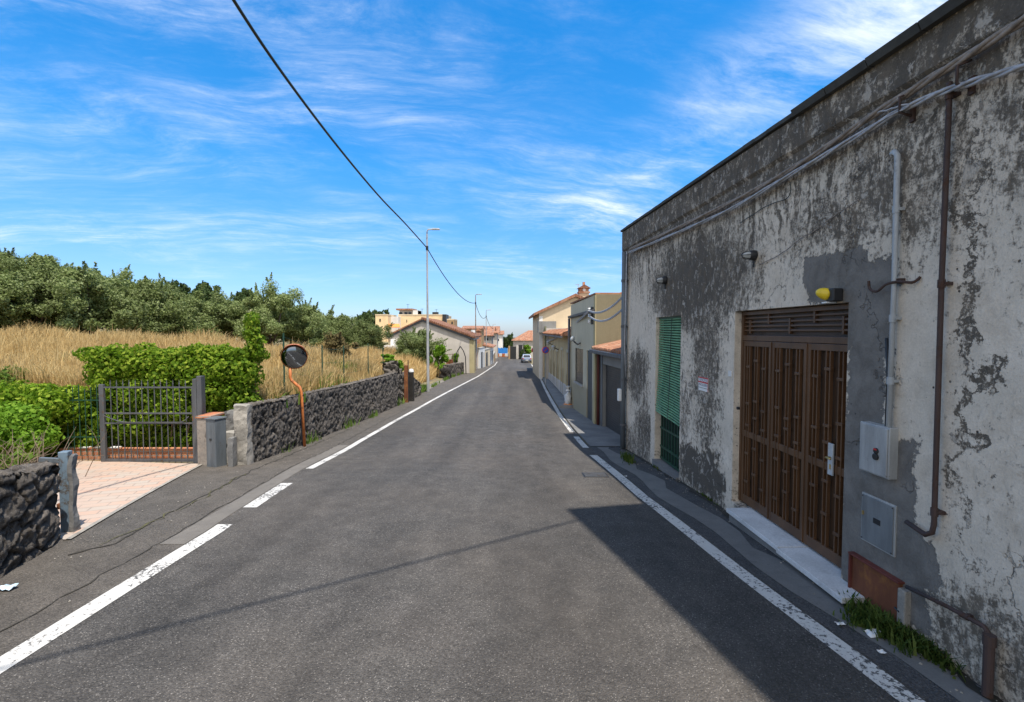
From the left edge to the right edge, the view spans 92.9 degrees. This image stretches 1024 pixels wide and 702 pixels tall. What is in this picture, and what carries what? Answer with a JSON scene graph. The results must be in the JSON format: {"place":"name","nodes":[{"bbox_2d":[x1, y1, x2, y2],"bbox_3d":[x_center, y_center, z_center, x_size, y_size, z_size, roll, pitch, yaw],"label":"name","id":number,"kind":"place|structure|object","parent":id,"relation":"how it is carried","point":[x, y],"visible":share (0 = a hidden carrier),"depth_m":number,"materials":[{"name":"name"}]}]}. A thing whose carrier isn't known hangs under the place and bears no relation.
{"place":"outdoors","nodes":[
{"label":"outdoors","id":0,"kind":"place"},
{"bbox_2d":[56,460,197,538],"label":"drive paving","id":1,"kind":"structure","parent":0,"point":[104,489],"depth_m":8.45,"materials":[{"name":"tile"}]},
{"bbox_2d":[0,423,106,476],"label":"dry twigs","id":2,"kind":"object","parent":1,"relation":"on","point":[27,457],"visible":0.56,"depth_m":8.33,"materials":[{"name":"brown plant"}]},
{"bbox_2d":[1,309,441,453],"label":"field","id":3,"kind":"structure","parent":0,"point":[430,382],"depth_m":40.51,"materials":[{"name":"plant"}]},
{"bbox_2d":[0,247,28,273],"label":"olive tree","id":4,"kind":"object","parent":3,"relation":"on","point":[8,257],"visible":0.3,"depth_m":49.54,"materials":[{"name":"green plant"}]},
{"bbox_2d":[0,364,29,386],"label":"shrub","id":5,"kind":"object","parent":3,"relation":"on","point":[5,375],"visible":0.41,"depth_m":11.44,"materials":[{"name":"green plant"}]},
{"bbox_2d":[0,267,33,329],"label":"olive tree","id":6,"kind":"object","parent":3,"relation":"on","point":[7,307],"visible":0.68,"depth_m":26.77,"materials":[{"name":"green plant"}]},
{"bbox_2d":[1,252,75,274],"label":"olive tree","id":7,"kind":"object","parent":3,"relation":"on","point":[34,258],"visible":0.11,"depth_m":52.27,"materials":[{"name":"green plant"}]},
{"bbox_2d":[0,255,88,331],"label":"olive tree","id":8,"kind":"object","parent":3,"relation":"on","point":[44,313],"visible":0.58,"depth_m":28.13,"materials":[{"name":"green plant"}]},
{"bbox_2d":[17,256,150,335],"bbox_3d":[-26.373,-2.853,30.828,7.882,5.806,7.114,2,3,35],"label":"olive tree","id":9,"kind":"object","parent":3,"relation":"on","point":[77,300],"visible":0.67,"depth_m":29.29,"materials":[{"name":"green plant"}]},
{"bbox_2d":[83,264,135,290],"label":"olive tree","id":10,"kind":"object","parent":3,"relation":"on","point":[130,276],"visible":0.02,"depth_m":45.98,"materials":[{"name":"green plant"}]},
{"bbox_2d":[85,272,195,337],"bbox_3d":[-25.420,-2.464,32.706,6.140,5.396,5.712,2,3,34],"label":"olive tree","id":11,"kind":"object","parent":3,"relation":"on","point":[140,297],"visible":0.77,"depth_m":31.87,"materials":[{"name":"green plant"}]},
{"bbox_2d":[128,273,193,300],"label":"olive tree","id":12,"kind":"object","parent":3,"relation":"on","point":[178,292],"visible":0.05,"depth_m":46.06,"materials":[{"name":"green plant"}]},
{"bbox_2d":[147,283,230,338],"bbox_3d":[-23.332,-2.285,35.096,5.470,5.374,6.667,-1,2,-13],"label":"olive tree","id":13,"kind":"object","parent":3,"relation":"on","point":[201,315],"visible":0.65,"depth_m":34.24,"materials":[{"name":"green plant"}]},
{"bbox_2d":[0,320,384,399],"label":"dry grass","id":14,"kind":"structure","parent":3,"relation":"on","point":[55,375],"depth_m":17.52,"materials":[{"name":"plant"}]},
{"bbox_2d":[183,280,221,302],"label":"dark tree","id":15,"kind":"object","parent":3,"relation":"on","point":[207,290],"visible":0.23,"depth_m":83.99,"materials":[{"name":"green plant"}]},
{"bbox_2d":[58,334,372,409],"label":"green weeds","id":16,"kind":"object","parent":3,"relation":"on","point":[323,380],"visible":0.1,"depth_m":15.19,"materials":[{"name":"green plant"}]},
{"bbox_2d":[209,285,248,340],"bbox_3d":[-21.961,-2.358,37.657,5.122,5.393,4.773,-2,3,-44],"label":"olive tree","id":17,"kind":"object","parent":3,"relation":"on","point":[225,326],"visible":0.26,"depth_m":36.91,"materials":[{"name":"green plant"}]},
{"bbox_2d":[232,287,252,310],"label":"dark tree","id":18,"kind":"object","parent":3,"relation":"on","point":[243,293],"visible":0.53,"depth_m":83.71,"materials":[{"name":"green plant"}]},
{"bbox_2d":[225,272,303,345],"bbox_3d":[-18.427,-2.625,36.511,5.400,6.621,5.480,-1,3,-25],"label":"olive tree","id":19,"kind":"object","parent":3,"relation":"on","point":[264,307],"visible":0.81,"depth_m":36.16,"materials":[{"name":"green plant"}]},
{"bbox_2d":[270,299,336,347],"bbox_3d":[-16.595,-1.777,39.952,6.442,4.975,5.813,1,3,23],"label":"olive tree","id":20,"kind":"object","parent":3,"relation":"on","point":[310,328],"visible":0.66,"depth_m":38.45,"materials":[{"name":"green plant"}]},
{"bbox_2d":[283,333,383,389],"bbox_3d":[-5.950,0.625,17.592,0.051,2.583,9.799,0,2,0],"label":"wire fence","id":21,"kind":"object","parent":3,"relation":"on","point":[322,348],"visible":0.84,"depth_m":16.71,"materials":[{"name":"green metal"}]},
{"bbox_2d":[321,331,359,359],"bbox_3d":[-10.700,0.128,30.062,2.311,2.815,1.961,2,3,45],"label":"dry bush","id":22,"kind":"object","parent":3,"relation":"on","point":[337,342],"visible":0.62,"depth_m":29.44,"materials":[{"name":"brown plant"}]},
{"bbox_2d":[322,313,360,344],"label":"olive tree","id":23,"kind":"object","parent":3,"relation":"on","point":[342,320],"visible":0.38,"depth_m":42.19,"materials":[{"name":"green plant"}]},
{"bbox_2d":[341,311,393,351],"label":"olive tree","id":24,"kind":"object","parent":3,"relation":"on","point":[370,333],"visible":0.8,"depth_m":41.37,"materials":[{"name":"green plant"}]},
{"bbox_2d":[375,314,396,341],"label":"apricot house","id":25,"kind":"structure","parent":3,"relation":"on","point":[383,320],"depth_m":83.87,"materials":[{"name":"paint"}]},
{"bbox_2d":[393,326,451,363],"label":"olive tree","id":26,"kind":"object","parent":3,"relation":"on","point":[415,343],"visible":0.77,"depth_m":41.95,"materials":[{"name":"green plant"}]},
{"bbox_2d":[429,344,448,377],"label":"young tree","id":27,"kind":"object","parent":3,"relation":"on","point":[439,351],"visible":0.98,"depth_m":41.84,"materials":[{"name":"green plant"}]},
{"bbox_2d":[0,358,496,655],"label":"road shoulder","id":28,"kind":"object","parent":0,"point":[44,579],"visible":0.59,"depth_m":5.88},
{"bbox_2d":[38,450,80,532],"bbox_3d":[-5.630,1.779,6.056,0.390,1.070,0.131,0,2,-12],"label":"gate post","id":29,"kind":"object","parent":28,"relation":"on","point":[66,460],"visible":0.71,"depth_m":6.03,"materials":[{"name":"grey stone"}]},
{"bbox_2d":[66,464,201,538],"bbox_3d":[-5.895,2.296,8.111,0.058,0.289,4.747,-1,2,-15],"label":"drive border","id":30,"kind":"object","parent":28,"relation":"on","point":[99,520],"visible":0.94,"depth_m":7.04,"materials":[{"name":"stone"}]},
{"bbox_2d":[1,407,408,630],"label":"road seam","id":31,"kind":"object","parent":28,"relation":"on","point":[157,543],"visible":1,"depth_m":5.48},
{"bbox_2d":[68,430,346,554],"bbox_3d":[-4.995,2.353,10.423,0.296,0.607,10.071,0,2,-3],"label":"shoulder crack","id":32,"kind":"object","parent":28,"relation":"on","point":[179,507],"visible":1,"depth_m":6.76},
{"bbox_2d":[160,445,347,543],"bbox_3d":[-4.203,2.346,9.152,0.365,0.458,6.928,0,2,-3],"label":"gutter band","id":33,"kind":"object","parent":28,"relation":"on","point":[200,527],"visible":1,"depth_m":7.18,"materials":[{"name":"concrete"}]},
{"bbox_2d":[279,344,308,446],"bbox_3d":[-5.492,1.177,12.317,0.667,2.721,0.324,0,2,-12],"label":"traffic mirror","id":34,"kind":"object","parent":28,"relation":"on","point":[293,356],"visible":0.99,"depth_m":12.30,"materials":[{"name":"orange paint"}]},
{"bbox_2d":[6,358,587,463],"bbox_3d":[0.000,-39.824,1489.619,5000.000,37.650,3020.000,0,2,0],"label":"ground","id":35,"kind":"structure","parent":0,"point":[186,462],"depth_m":11.13,"materials":[{"name":"concrete"}]},
{"bbox_2d":[0,459,62,577],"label":"lava stone wall","id":36,"kind":"structure","parent":35,"relation":"on","point":[30,508],"depth_m":5.27,"materials":[{"name":"stone"}]},
{"bbox_2d":[0,400,65,455],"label":"shrub","id":37,"kind":"object","parent":35,"relation":"on","point":[20,426],"visible":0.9,"depth_m":9.61,"materials":[{"name":"green plant"}]},
{"bbox_2d":[0,379,93,429],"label":"shrub","id":38,"kind":"object","parent":35,"relation":"on","point":[52,400],"visible":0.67,"depth_m":10.41,"materials":[{"name":"green plant"}]},
{"bbox_2d":[65,384,109,455],"bbox_3d":[-9.200,1.496,10.520,1.000,1.550,0.020,0,2,0],"label":"iron railing","id":39,"kind":"object","parent":35,"relation":"on","point":[86,436],"visible":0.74,"depth_m":10.52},
{"bbox_2d":[59,446,192,459],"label":"brick wall","id":40,"kind":"structure","parent":35,"relation":"on","point":[140,452],"depth_m":10.65,"materials":[{"name":"brick"}]},
{"bbox_2d":[0,310,270,457],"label":"vine hedge","id":41,"kind":"object","parent":35,"relation":"on","point":[232,379],"visible":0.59,"depth_m":10.87,"materials":[{"name":"green plant"}]},
{"bbox_2d":[192,376,205,462],"bbox_3d":[-6.570,1.490,10.220,0.220,1.940,0.140,0,2,0],"label":"gate post","id":42,"kind":"object","parent":35,"relation":"on","point":[198,393],"visible":0.52,"depth_m":10.16,"materials":[{"name":"metal"}]},
{"bbox_2d":[98,380,193,461],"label":"iron gate","id":43,"kind":"structure","parent":42,"relation":"attached to","point":[102,415],"depth_m":10.30,"materials":[{"name":"metal"}]},
{"bbox_2d":[195,412,224,464],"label":"brick pier","id":44,"kind":"structure","parent":35,"relation":"on","point":[201,440],"depth_m":9.99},
{"bbox_2d":[204,416,226,466],"bbox_3d":[-6.030,1.878,9.935,0.290,1.060,0.290,1,2,20],"label":"meter pedestal","id":45,"kind":"object","parent":35,"relation":"on","point":[216,448],"visible":0.83,"depth_m":9.83,"materials":[{"name":"grey metal"}]},
{"bbox_2d":[226,430,233,460],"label":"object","id":46,"kind":"object","parent":35,"relation":"on","point":[229,433],"visible":0.1,"depth_m":10.24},
{"bbox_2d":[223,409,233,430],"bbox_3d":[-6.007,1.594,10.960,0.616,0.762,0.902,0,2,0],"label":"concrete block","id":47,"kind":"object","parent":46,"relation":"on","point":[228,414],"visible":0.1,"depth_m":10.58,"materials":[{"name":"concrete"}]},
{"bbox_2d":[227,436,236,466],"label":"stone slab","id":48,"kind":"structure","parent":35,"relation":"on","point":[232,450],"depth_m":9.82,"materials":[{"name":"concrete"}]},
{"bbox_2d":[233,403,253,464],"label":"stone pier","id":49,"kind":"structure","parent":35,"relation":"on","point":[243,421],"depth_m":10.02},
{"bbox_2d":[248,372,397,462],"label":"lava stone wall","id":50,"kind":"structure","parent":35,"relation":"on","point":[277,425],"depth_m":13.53,"materials":[{"name":"stone"}]},
{"bbox_2d":[281,372,463,452],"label":"verge grass","id":51,"kind":"structure","parent":35,"relation":"on","point":[423,388],"depth_m":18.30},
{"bbox_2d":[382,361,402,404],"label":"rubble pier","id":52,"kind":"structure","parent":35,"relation":"on","point":[390,366],"depth_m":21.73,"materials":[{"name":"stone"}]},
{"bbox_2d":[404,360,408,401],"bbox_3d":[-4.976,1.471,22.980,0.227,2.100,0.180,0,2,0],"label":"gate post","id":53,"kind":"object","parent":35,"relation":"on","point":[406,381],"visible":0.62,"depth_m":22.90,"materials":[{"name":"brown metal"}]},
{"bbox_2d":[401,370,420,399],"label":"rubble wall","id":54,"kind":"structure","parent":35,"relation":"on","point":[417,387],"depth_m":25.02,"materials":[{"name":"stone"}]},
{"bbox_2d":[409,369,413,400],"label":"marker pillar","id":55,"kind":"structure","parent":35,"relation":"on","point":[411,384],"depth_m":23.37,"materials":[{"name":"stone"}]},
{"bbox_2d":[396,304,451,327],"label":"apricot building","id":56,"kind":"structure","parent":35,"relation":"on","point":[408,315],"depth_m":87.83,"materials":[{"name":"paint"}]},
{"bbox_2d":[384,317,481,372],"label":"gabled house","id":57,"kind":"structure","parent":35,"relation":"on","point":[458,337],"depth_m":50.40,"materials":[{"name":"paint"}]},
{"bbox_2d":[426,228,439,391],"bbox_3d":[-4.531,-2.218,27.992,0.827,9.589,0.249,0,2,0],"label":"street lamp","id":58,"kind":"object","parent":35,"relation":"on","point":[427,344],"visible":0.94,"depth_m":28.00,"materials":[{"name":"metal"}]},
{"bbox_2d":[232,0,426,247],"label":"overhead cable","id":59,"kind":"object","parent":58,"relation":"attached to","point":[284,75],"visible":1,"depth_m":11.13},
{"bbox_2d":[443,362,463,375],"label":"rubble wall","id":60,"kind":"structure","parent":35,"relation":"on","point":[457,367],"depth_m":45.24,"materials":[{"name":"stone"}]},
{"bbox_2d":[462,326,484,365],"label":"tiled house","id":61,"kind":"structure","parent":35,"relation":"on","point":[470,328],"depth_m":70.71,"materials":[{"name":"tile"}]},
{"bbox_2d":[477,347,484,367],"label":"garden wall","id":62,"kind":"structure","parent":35,"relation":"on","point":[481,356],"depth_m":63.42,"materials":[{"name":"paint"}]},
{"bbox_2d":[484,326,499,357],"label":"tiled house","id":63,"kind":"structure","parent":35,"relation":"on","point":[495,336],"depth_m":104.17,"materials":[{"name":"paint"}]},
{"bbox_2d":[508,341,524,358],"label":"dark garden wall","id":64,"kind":"structure","parent":35,"relation":"on","point":[512,352],"depth_m":100.05,"materials":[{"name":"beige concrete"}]},
{"bbox_2d":[511,330,532,357],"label":"brown roof house","id":65,"kind":"structure","parent":35,"relation":"on","point":[527,337],"depth_m":104.11,"materials":[{"name":"tile"}]},
{"bbox_2d":[544,326,565,378],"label":"grey row house","id":66,"kind":"structure","parent":35,"relation":"on","point":[547,356],"depth_m":38.75,"materials":[{"name":"paint"}]},
{"bbox_2d":[543,328,570,394],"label":"ochre row house","id":67,"kind":"structure","parent":35,"relation":"on","point":[558,370],"depth_m":27.33,"materials":[{"name":"paint"}]},
{"bbox_2d":[529,282,589,378],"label":"cream house","id":68,"kind":"structure","parent":35,"relation":"on","point":[556,314],"depth_m":40.43,"materials":[{"name":"paint"}]},
{"bbox_2d":[568,293,621,423],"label":"olive beige house","id":69,"kind":"structure","parent":35,"relation":"on","point":[586,334],"depth_m":17.63,"materials":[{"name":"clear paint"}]},
{"bbox_2d":[575,348,582,383],"bbox_3d":[2.697,0.589,19.355,0.047,1.366,1.644,0,2,-3],"label":"window","id":70,"kind":"structure","parent":69,"relation":"in","point":[579,352],"depth_m":19.42,"materials":[{"name":"grey glass"}]},
{"bbox_2d":[587,351,591,420],"bbox_3d":[2.793,1.398,17.349,0.020,2.786,0.880,0,2,-3],"label":"door","id":71,"kind":"structure","parent":69,"relation":"in","point":[589,414],"depth_m":17.45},
{"bbox_2d":[589,340,620,434],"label":"garage building","id":72,"kind":"structure","parent":35,"relation":"on","point":[608,379],"depth_m":15.21,"materials":[{"name":"grey concrete"}]},
{"bbox_2d":[620,0,1023,701],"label":"old building","id":73,"kind":"structure","parent":35,"relation":"on","point":[784,358],"depth_m":4.34,"materials":[{"name":"paint"}]},
{"bbox_2d":[617,249,628,448],"bbox_3d":[2.724,-0.017,11.984,0.230,4.996,0.336,0,2,-2],"label":"rain downpipe","id":74,"kind":"object","parent":73,"relation":"attached to","point":[623,380],"visible":0.98,"depth_m":11.93,"materials":[{"name":"grey metal"}]},
{"bbox_2d":[741,250,757,267],"bbox_3d":[2.976,-1.161,6.131,0.181,0.218,0.130,0,2,-2],"label":"wall lamp","id":75,"kind":"object","parent":73,"relation":"attached to","point":[751,255],"visible":1,"depth_m":6.09,"materials":[{"name":"black metal"}]},
{"bbox_2d":[739,341,771,517],"bbox_3d":[3.183,0.970,6.328,0.075,2.193,0.672,0,2,-2],"label":"door leaf","id":76,"kind":"structure","parent":73,"relation":"in","point":[755,394],"depth_m":6.33,"materials":[{"name":"brown wood"}]},
{"bbox_2d":[767,342,807,540],"bbox_3d":[3.210,0.998,5.656,0.075,2.193,0.672,0,2,-2],"label":"door leaf","id":77,"kind":"structure","parent":73,"relation":"in","point":[788,364],"depth_m":5.65,"materials":[{"name":"brown wood"}]},
{"bbox_2d":[801,343,847,567],"bbox_3d":[3.234,1.026,4.981,0.075,2.193,0.672,0,2,-2],"label":"door leaf","id":78,"kind":"structure","parent":73,"relation":"in","point":[826,364],"depth_m":5.02,"materials":[{"name":"brown wood"}]},
{"bbox_2d":[628,63,1023,253],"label":"cable bundle","id":79,"kind":"object","parent":73,"relation":"attached to","point":[971,82],"visible":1,"depth_m":4.15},
{"bbox_2d":[629,15,1023,249],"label":"cable bundle","id":80,"kind":"object","parent":73,"relation":"attached to","point":[998,35],"visible":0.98,"depth_m":4.02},
{"bbox_2d":[815,288,842,303],"bbox_3d":[3.054,-0.534,4.684,0.137,0.150,0.220,-2,3,-37],"label":"wall lamp","id":81,"kind":"object","parent":73,"relation":"attached to","point":[831,295],"visible":1,"depth_m":4.64,"materials":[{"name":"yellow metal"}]},
{"bbox_2d":[859,421,898,479],"bbox_3d":[3.105,0.837,4.144,0.114,0.428,0.324,0,2,-2],"label":"meter box","id":82,"kind":"object","parent":73,"relation":"attached to","point":[878,455],"visible":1,"depth_m":4.07,"materials":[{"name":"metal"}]},
{"bbox_2d":[860,423,887,477],"bbox_3d":[3.071,0.838,4.134,0.011,0.404,0.282,0,2,-2],"label":"door","id":83,"kind":"structure","parent":82,"relation":"in","point":[872,437],"depth_m":4.12,"materials":[{"name":"plastic"}]},
{"bbox_2d":[861,492,896,556],"bbox_3d":[3.146,1.479,4.184,0.050,0.429,0.366,0,2,-2],"label":"meter box","id":84,"kind":"object","parent":73,"relation":"attached to","point":[878,523],"visible":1,"depth_m":4.15,"materials":[{"name":"metal"}]},
{"bbox_2d":[861,494,893,554],"bbox_3d":[3.136,1.479,4.184,0.030,0.401,0.338,0,2,-2],"label":"door","id":85,"kind":"structure","parent":84,"relation":"in","point":[877,526],"depth_m":4.17,"materials":[{"name":"grey metal"}]},
{"bbox_2d":[848,551,910,626],"bbox_3d":[3.132,2.037,4.171,0.080,0.375,0.612,0,2,-2],"label":"rusty hatch","id":86,"kind":"object","parent":73,"relation":"attached to","point":[882,588],"visible":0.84,"depth_m":4.14,"materials":[{"name":"metal"}]},
{"bbox_2d":[852,557,902,621],"bbox_3d":[3.146,2.035,4.201,0.050,0.337,0.512,0,2,-2],"label":"door","id":87,"kind":"structure","parent":86,"relation":"in","point":[870,583],"depth_m":4.18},
{"bbox_2d":[884,338,888,425],"bbox_3d":[3.124,0.285,4.062,0.024,0.792,0.051,0,2,-2],"label":"conduit pipe","id":88,"kind":"object","parent":73,"relation":"attached to","point":[886,346],"visible":0.43,"depth_m":4.05,"materials":[{"name":"black metal"}]},
{"bbox_2d":[867,276,920,292],"bbox_3d":[3.112,-0.540,3.977,0.082,0.108,0.437,-1,2,-13],"label":"wall hook","id":89,"kind":"object","parent":73,"relation":"attached to","point":[899,280],"depth_m":3.94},
{"bbox_2d":[886,149,904,427],"bbox_3d":[3.118,-0.455,3.987,0.076,2.369,0.104,0,2,-2],"label":"conduit pipe","id":90,"kind":"object","parent":73,"relation":"attached to","point":[893,317],"visible":0.98,"depth_m":3.95,"materials":[{"name":"white plastic"}]},
{"bbox_2d":[898,94,915,122],"bbox_3d":[3.097,-1.917,3.823,0.132,0.229,0.054,0,2,4],"label":"cable bracket","id":91,"kind":"object","parent":73,"relation":"attached to","point":[911,114],"visible":0.79,"depth_m":3.83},
{"bbox_2d":[904,81,960,536],"bbox_3d":[3.128,-0.259,3.638,0.084,3.321,0.270,0,2,-2],"label":"gas pipe","id":92,"kind":"object","parent":73,"relation":"attached to","point":[935,510],"visible":0.98,"depth_m":3.53,"materials":[{"name":"metal"}]},
{"bbox_2d":[905,585,990,632],"bbox_3d":[3.144,2.023,3.530,0.070,0.432,0.653,0,2,-2],"label":"waste pipe","id":93,"kind":"object","parent":73,"relation":"attached to","point":[967,616],"visible":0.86,"depth_m":3.44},
{"bbox_2d":[955,59,976,95],"bbox_3d":[3.117,-1.884,3.351,0.132,0.229,0.054,0,2,4],"label":"cable bracket","id":94,"kind":"object","parent":73,"relation":"attached to","point":[972,90],"visible":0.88,"depth_m":3.35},
{"bbox_2d":[285,336,439,382],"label":"dry grass","id":95,"kind":"structure","parent":0,"point":[419,369],"depth_m":36.28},
{"bbox_2d":[0,357,929,701],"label":"road","id":96,"kind":"structure","parent":0,"point":[480,539],"depth_m":4.41,"materials":[{"name":"asphalt"}]},
{"bbox_2d":[0,524,231,673],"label":"edge line","id":97,"kind":"object","parent":96,"relation":"on","point":[18,653],"visible":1,"depth_m":4.35,"materials":[{"name":"paint"}]},
{"bbox_2d":[244,483,291,506],"bbox_3d":[-3.849,2.276,7.750,0.200,0.085,1.420,0,2,-4],"label":"edge line","id":98,"kind":"object","parent":96,"relation":"on","point":[263,498],"visible":1,"depth_m":7.66,"materials":[{"name":"paint"}]},
{"bbox_2d":[306,362,496,468],"bbox_3d":[-3.226,2.133,48.901,0.635,2.820,78.464,0,2,1],"label":"edge line","id":99,"kind":"object","parent":96,"relation":"on","point":[346,448],"visible":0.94,"depth_m":14.27,"materials":[{"name":"paint"}]},
{"bbox_2d":[531,364,573,431],"bbox_3d":[2.462,2.278,45.431,0.318,2.173,61.415,0,2,1],"label":"edge line","id":100,"kind":"object","parent":96,"relation":"on","point":[567,425],"visible":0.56,"depth_m":19.84,"materials":[{"name":"paint"}]},
{"bbox_2d":[590,455,924,701],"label":"edge line","id":101,"kind":"object","parent":96,"relation":"on","point":[890,685],"visible":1,"depth_m":4.27,"materials":[{"name":"paint"}]},
{"bbox_2d":[0,0,947,337],"label":"sky","id":102,"kind":"structure","parent":0,"point":[154,137],"materials":[{"name":"blue"}]},
{"bbox_2d":[532,364,572,407],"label":"raised pavement","id":103,"kind":"structure","parent":0,"point":[557,395],"depth_m":25.48,"materials":[{"name":"concrete"}]},
{"bbox_2d":[560,408,619,445],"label":"pavement ramp","id":104,"kind":"structure","parent":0,"point":[589,431],"depth_m":14.96,"materials":[{"name":"concrete"}]},
{"bbox_2d":[587,444,980,701],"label":"pavement","id":105,"kind":"structure","parent":0,"point":[913,678],"depth_m":4.79,"materials":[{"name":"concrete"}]},
{"bbox_2d":[598,447,991,701],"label":"pavement patch","id":106,"kind":"object","parent":105,"relation":"on","point":[788,576],"visible":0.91,"depth_m":4.91,"materials":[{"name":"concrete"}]},
{"bbox_2d":[832,606,871,631],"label":"weeds","id":107,"kind":"object","parent":106,"relation":"on","point":[855,620],"visible":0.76,"depth_m":4.04,"materials":[{"name":"green plant"}]},
{"bbox_2d":[837,589,933,658],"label":"weeds","id":108,"kind":"object","parent":106,"relation":"on","point":[885,624],"visible":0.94,"depth_m":3.89,"materials":[{"name":"green plant"}]},
{"bbox_2d":[895,622,966,682],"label":"weeds","id":109,"kind":"object","parent":106,"relation":"on","point":[932,652],"visible":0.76,"depth_m":3.57,"materials":[{"name":"green plant"}]},
{"bbox_2d":[624,448,1002,701],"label":"wall foot dirt","id":110,"kind":"structure","parent":105,"relation":"on","point":[971,684],"depth_m":3.46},
{"bbox_2d":[981,631,996,698],"bbox_3d":[3.123,2.060,3.192,0.072,0.409,0.072,0,2,-2],"label":"waste pipe stub","id":111,"kind":"object","parent":110,"relation":"on","point":[989,641],"visible":1,"depth_m":3.17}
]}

